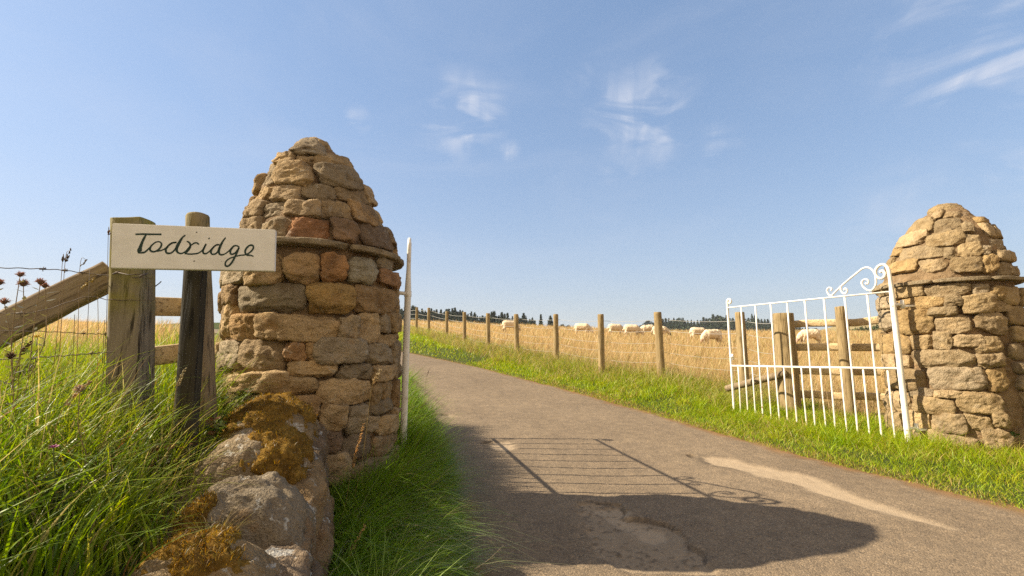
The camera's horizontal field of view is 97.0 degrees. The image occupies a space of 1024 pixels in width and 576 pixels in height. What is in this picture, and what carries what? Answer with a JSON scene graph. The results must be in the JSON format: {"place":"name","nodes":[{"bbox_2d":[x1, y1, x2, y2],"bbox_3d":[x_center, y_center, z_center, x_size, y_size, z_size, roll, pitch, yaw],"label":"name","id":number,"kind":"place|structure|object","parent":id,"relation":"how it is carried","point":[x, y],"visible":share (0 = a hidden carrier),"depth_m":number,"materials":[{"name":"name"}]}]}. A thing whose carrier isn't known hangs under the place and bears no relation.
{"place":"outdoors","nodes":[
{"label":"outdoors","id":0,"kind":"place"},
{"bbox_2d":[2,335,172,360],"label":"field edge grass","id":1,"kind":"structure","parent":0,"point":[82,346],"depth_m":3.76,"materials":[{"name":"green plant"}]},
{"bbox_2d":[0,0,1023,329],"label":"sky","id":2,"kind":"structure","parent":0,"point":[574,160],"materials":[{"name":"blue"}]},
{"bbox_2d":[2,321,1023,575],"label":"ground","id":3,"kind":"structure","parent":0,"point":[670,405],"depth_m":5.92,"materials":[{"name":"green plant"}]},
{"bbox_2d":[2,351,30,457],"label":"thistle","id":4,"kind":"object","parent":3,"relation":"on","point":[10,356],"visible":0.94,"depth_m":1.18,"materials":[{"name":"green plant"}]},
{"bbox_2d":[0,270,38,429],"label":"thistle","id":5,"kind":"object","parent":3,"relation":"on","point":[22,283],"visible":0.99,"depth_m":1.30,"materials":[{"name":"brown plant"}]},
{"bbox_2d":[0,345,45,409],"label":"leafy weed","id":6,"kind":"object","parent":3,"relation":"on","point":[26,357],"visible":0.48,"depth_m":1.49,"materials":[{"name":"green plant"}]},
{"bbox_2d":[15,340,32,416],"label":"grass stalk","id":7,"kind":"object","parent":3,"relation":"on","point":[23,347],"depth_m":1.28,"materials":[{"name":"green plant"}]},
{"bbox_2d":[16,278,56,424],"bbox_3d":[-1.438,0.258,1.355,0.062,0.580,0.079,-4,-9,30],"label":"thistle","id":8,"kind":"object","parent":3,"relation":"on","point":[42,283],"visible":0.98,"depth_m":1.37,"materials":[{"name":"brown plant"}]},
{"bbox_2d":[31,335,41,401],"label":"yellow flower","id":9,"kind":"object","parent":3,"relation":"on","point":[35,356],"visible":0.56,"depth_m":1.53,"materials":[{"name":"green plant"}]},
{"bbox_2d":[0,468,78,542],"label":"leafy weed","id":10,"kind":"object","parent":3,"relation":"on","point":[60,493],"visible":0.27,"depth_m":1.03,"materials":[{"name":"green plant"}]},
{"bbox_2d":[6,382,92,418],"bbox_3d":[-1.634,0.453,1.563,0.269,0.254,0.163,0,-8,0],"label":"leafy weed","id":11,"kind":"object","parent":3,"relation":"on","point":[67,396],"visible":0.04,"depth_m":1.61,"materials":[{"name":"green plant"}]},
{"bbox_2d":[49,444,59,557],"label":"pink flower","id":12,"kind":"object","parent":3,"relation":"on","point":[53,446],"visible":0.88,"depth_m":1.00,"materials":[{"name":"green plant"}]},
{"bbox_2d":[47,254,63,405],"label":"grass stalk","id":13,"kind":"object","parent":3,"relation":"on","point":[62,259],"depth_m":1.52,"materials":[{"name":"green plant"}]},
{"bbox_2d":[20,380,92,501],"bbox_3d":[-1.076,0.379,1.059,0.158,0.323,0.010,0,-8,0],"label":"grass stalk","id":14,"kind":"object","parent":3,"relation":"on","point":[75,394],"depth_m":1.07,"materials":[{"name":"green plant"}]},
{"bbox_2d":[52,248,71,401],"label":"grass stalk","id":15,"kind":"object","parent":3,"relation":"on","point":[66,258],"depth_m":1.51,"materials":[{"name":"green plant"}]},
{"bbox_2d":[70,258,86,413],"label":"grass stalk","id":16,"kind":"object","parent":3,"relation":"on","point":[78,314],"depth_m":1.56,"materials":[{"name":"green plant"}]},
{"bbox_2d":[66,384,93,519],"bbox_3d":[-1.109,0.419,1.150,0.073,0.346,0.037,0,-8,0],"label":"thistle","id":17,"kind":"object","parent":3,"relation":"on","point":[78,387],"visible":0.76,"depth_m":1.16,"materials":[{"name":"green plant"}]},
{"bbox_2d":[80,273,97,427],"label":"grass stalk","id":18,"kind":"object","parent":3,"relation":"on","point":[92,280],"depth_m":1.51,"materials":[{"name":"green plant"}]},
{"bbox_2d":[96,227,110,438],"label":"grass stalk","id":19,"kind":"object","parent":3,"relation":"on","point":[108,231],"depth_m":1.50,"materials":[{"name":"green plant"}]},
{"bbox_2d":[0,212,217,453],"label":"barbed wire fence","id":20,"kind":"object","parent":3,"relation":"on","point":[136,306],"visible":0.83,"depth_m":1.74,"materials":[{"name":"brown wood"}]},
{"bbox_2d":[0,308,265,575],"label":"long grass","id":21,"kind":"structure","parent":3,"relation":"on","point":[81,566],"depth_m":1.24,"materials":[{"name":"green plant"}]},
{"bbox_2d":[140,434,200,493],"bbox_3d":[-1.163,0.606,1.558,0.182,0.195,0.189,-4,-9,25],"label":"leafy weed","id":22,"kind":"object","parent":3,"relation":"on","point":[167,442],"visible":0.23,"depth_m":1.53,"materials":[{"name":"green plant"}]},
{"bbox_2d":[160,367,186,480],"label":"grass stalk","id":23,"kind":"object","parent":3,"relation":"on","point":[181,377],"depth_m":1.42,"materials":[{"name":"green plant"}]},
{"bbox_2d":[203,415,227,446],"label":"leafy weed","id":24,"kind":"object","parent":3,"relation":"on","point":[214,428],"visible":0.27,"depth_m":1.77,"materials":[{"name":"green plant"}]},
{"bbox_2d":[123,392,334,575],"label":"stone wall","id":25,"kind":"structure","parent":3,"relation":"on","point":[290,531],"depth_m":1.30,"materials":[{"name":"stone"}]},
{"bbox_2d":[111,223,276,479],"bbox_3d":[-1.166,0.399,1.631,0.527,1.261,0.108,2,-8,-15],"label":"name sign","id":26,"kind":"object","parent":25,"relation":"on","point":[195,254],"visible":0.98,"depth_m":1.65,"materials":[{"name":"wood"},{"name":"cream paint"},{"name":"black paint"}]},
{"bbox_2d":[141,500,255,548],"bbox_3d":[-0.733,0.585,1.094,0.275,0.094,0.285,0,-8,0],"label":"grass tuft","id":27,"kind":"object","parent":25,"relation":"on","point":[227,519],"visible":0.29,"depth_m":1.13,"materials":[{"name":"plant"}]},
{"bbox_2d":[216,386,253,420],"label":"leafy weed","id":28,"kind":"object","parent":3,"relation":"on","point":[236,397],"visible":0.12,"depth_m":2.20,"materials":[{"name":"green plant"}]},
{"bbox_2d":[215,137,403,495],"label":"stone gate pillar","id":29,"kind":"structure","parent":3,"relation":"on","point":[315,319],"depth_m":2.41,"materials":[{"name":"stone"}]},
{"bbox_2d":[399,238,411,446],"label":"iron gate","id":30,"kind":"structure","parent":29,"relation":"attached to","point":[407,293],"depth_m":3.08,"materials":[{"name":"white metal"}]},
{"bbox_2d":[336,423,364,532],"bbox_3d":[-0.694,0.837,1.905,0.130,0.525,0.019,0,-8,0],"label":"grass stalk","id":31,"kind":"object","parent":3,"relation":"on","point":[357,449],"depth_m":1.92,"materials":[{"name":"plant"}]},
{"bbox_2d":[347,524,365,556],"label":"grass stalk","id":32,"kind":"object","parent":3,"relation":"on","point":[364,527],"depth_m":1.64,"materials":[{"name":"plant"}]},
{"bbox_2d":[353,369,381,502],"bbox_3d":[-0.676,0.745,2.069,0.136,0.744,0.030,0,-8,0],"label":"grass stalk","id":33,"kind":"object","parent":3,"relation":"on","point":[374,380],"depth_m":2.10,"materials":[{"name":"plant"}]},
{"bbox_2d":[7,316,885,420],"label":"dry field grass","id":34,"kind":"structure","parent":3,"relation":"on","point":[720,364],"depth_m":13.83,"materials":[{"name":"beige plant"}]},
{"bbox_2d":[452,308,456,320],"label":"conifer tree","id":35,"kind":"object","parent":3,"relation":"on","point":[454,313],"visible":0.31,"depth_m":122.02,"materials":[{"name":"green plant"}]},
{"bbox_2d":[319,364,615,575],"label":"soft grass","id":36,"kind":"structure","parent":3,"relation":"on","point":[406,510],"depth_m":2.08,"materials":[{"name":"green plant"}]},
{"bbox_2d":[482,315,499,323],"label":"conifer tree","id":37,"kind":"object","parent":3,"relation":"on","point":[492,320],"visible":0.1,"depth_m":111.95,"materials":[{"name":"green plant"}]},
{"bbox_2d":[501,320,520,331],"bbox_3d":[-0.064,2.331,27.486,1.226,0.775,0.523,0,-8,0],"label":"sheep","id":38,"kind":"object","parent":3,"relation":"on","point":[505,323],"visible":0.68,"depth_m":27.33},
{"bbox_2d":[521,313,527,323],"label":"conifer tree","id":39,"kind":"object","parent":3,"relation":"on","point":[523,317],"visible":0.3,"depth_m":123.95,"materials":[{"name":"green plant"}]},
{"bbox_2d":[538,314,543,325],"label":"conifer tree","id":40,"kind":"object","parent":3,"relation":"on","point":[540,323],"visible":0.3,"depth_m":115.66,"materials":[{"name":"green plant"}]},
{"bbox_2d":[547,315,552,325],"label":"conifer tree","id":41,"kind":"object","parent":3,"relation":"on","point":[550,321],"visible":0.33,"depth_m":117.61,"materials":[{"name":"green plant"}]},
{"bbox_2d":[573,323,593,334],"bbox_3d":[4.410,2.543,27.985,1.246,0.775,0.477,-2,-8,17],"label":"sheep","id":42,"kind":"object","parent":3,"relation":"on","point":[584,326],"visible":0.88,"depth_m":27.84},
{"bbox_2d":[410,307,770,391],"bbox_3d":[-1.272,1.447,15.517,0.776,3.314,21.499,4,-9,-27],"label":"wire fence","id":43,"kind":"object","parent":3,"relation":"on","point":[659,330],"visible":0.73,"depth_m":8.92,"materials":[{"name":"beige wood"}]},
{"bbox_2d":[607,324,624,334],"bbox_3d":[6.635,2.634,28.796,1.216,0.760,0.477,0,-8,0],"label":"sheep","id":44,"kind":"object","parent":3,"relation":"on","point":[614,327],"visible":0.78,"depth_m":28.65},
{"bbox_2d":[622,324,643,335],"bbox_3d":[7.194,2.536,26.975,1.244,0.775,0.488,0,-8,0],"label":"sheep","id":45,"kind":"object","parent":3,"relation":"on","point":[627,328],"visible":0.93,"depth_m":26.82},
{"bbox_2d":[639,324,653,334],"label":"sheep","id":46,"kind":"object","parent":3,"relation":"on","point":[644,328],"visible":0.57,"depth_m":30.10},
{"bbox_2d":[640,321,652,325],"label":"conifer tree","id":47,"kind":"object","parent":3,"relation":"on","point":[648,323],"visible":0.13,"depth_m":197.79,"materials":[{"name":"green plant"}]},
{"bbox_2d":[651,326,671,335],"bbox_3d":[9.305,2.738,28.282,1.233,0.781,0.524,0,-8,0],"label":"sheep","id":48,"kind":"object","parent":3,"relation":"on","point":[666,330],"visible":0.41,"depth_m":28.14},
{"bbox_2d":[673,321,685,330],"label":"conifer tree","id":49,"kind":"object","parent":3,"relation":"on","point":[679,326],"visible":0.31,"depth_m":171.55,"materials":[{"name":"green plant"}]},
{"bbox_2d":[682,322,694,330],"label":"conifer tree","id":50,"kind":"object","parent":3,"relation":"on","point":[686,327],"visible":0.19,"depth_m":167.58,"materials":[{"name":"green plant"}]},
{"bbox_2d":[689,327,705,337],"bbox_3d":[10.895,2.655,26.342,1.245,0.775,0.478,0,-8,0],"label":"sheep","id":51,"kind":"object","parent":3,"relation":"on","point":[693,330],"visible":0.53,"depth_m":26.19},
{"bbox_2d":[700,317,705,327],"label":"conifer tree","id":52,"kind":"object","parent":3,"relation":"on","point":[703,322],"visible":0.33,"depth_m":194.18,"materials":[{"name":"green plant"}]},
{"bbox_2d":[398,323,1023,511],"bbox_3d":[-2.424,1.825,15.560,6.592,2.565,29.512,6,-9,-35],"label":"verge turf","id":53,"kind":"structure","parent":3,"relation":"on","point":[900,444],"depth_m":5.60,"materials":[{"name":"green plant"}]},
{"bbox_2d":[700,329,722,345],"bbox_3d":[9.558,2.379,21.794,1.295,0.808,0.500,1,-8,-11],"label":"sheep","id":54,"kind":"object","parent":3,"relation":"on","point":[715,334],"visible":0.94,"depth_m":21.63},
{"bbox_2d":[708,319,714,328],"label":"conifer tree","id":55,"kind":"object","parent":3,"relation":"on","point":[712,326],"visible":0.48,"depth_m":167.50,"materials":[{"name":"green plant"}]},
{"bbox_2d":[709,315,732,328],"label":"conifer tree","id":56,"kind":"object","parent":3,"relation":"on","point":[718,317],"visible":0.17,"depth_m":189.52,"materials":[{"name":"green plant"}]},
{"bbox_2d":[714,321,727,330],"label":"conifer tree","id":57,"kind":"object","parent":3,"relation":"on","point":[717,324],"visible":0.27,"depth_m":167.85,"materials":[{"name":"green plant"}]},
{"bbox_2d":[724,322,735,332],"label":"conifer tree","id":58,"kind":"object","parent":3,"relation":"on","point":[731,327],"visible":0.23,"depth_m":170.09,"materials":[{"name":"green plant"}]},
{"bbox_2d":[745,322,755,330],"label":"conifer tree","id":59,"kind":"object","parent":3,"relation":"on","point":[749,326],"visible":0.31,"depth_m":173.03,"materials":[{"name":"green plant"}]},
{"bbox_2d":[725,306,884,415],"bbox_3d":[5.694,0.959,4.619,6.463,1.726,0.333,-5,-9,30],"label":"post and rail fence","id":60,"kind":"object","parent":3,"relation":"on","point":[781,340],"visible":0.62,"depth_m":5.75,"materials":[{"name":"beige wood"}]},
{"bbox_2d":[796,329,821,342],"bbox_3d":[16.006,2.636,24.472,1.361,0.846,0.549,0,-8,0],"label":"sheep","id":61,"kind":"object","parent":3,"relation":"on","point":[815,334],"visible":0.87,"depth_m":24.35},
{"bbox_2d":[822,324,879,332],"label":"hedge","id":62,"kind":"object","parent":3,"relation":"on","point":[874,328],"visible":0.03,"depth_m":63.11,"materials":[{"name":"green plant"}]},
{"bbox_2d":[872,203,1023,451],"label":"stone gate pillar","id":63,"kind":"structure","parent":3,"relation":"on","point":[956,277],"depth_m":4.09,"materials":[{"name":"stone"}]},
{"bbox_2d":[726,263,926,440],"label":"iron gate","id":64,"kind":"structure","parent":63,"relation":"attached to","point":[899,368],"depth_m":4.70,"materials":[{"name":"white metal"}]},
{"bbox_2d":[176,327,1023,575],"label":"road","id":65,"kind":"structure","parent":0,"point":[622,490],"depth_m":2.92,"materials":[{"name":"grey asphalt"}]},
{"bbox_2d":[475,545,503,568],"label":"twig","id":66,"kind":"object","parent":65,"relation":"on","point":[489,558],"visible":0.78,"depth_m":2.13,"materials":[{"name":"brown wood"}]},
{"bbox_2d":[821,324,877,330],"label":"hills","id":67,"kind":"structure","parent":0,"point":[834,328],"depth_m":189.40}
]}

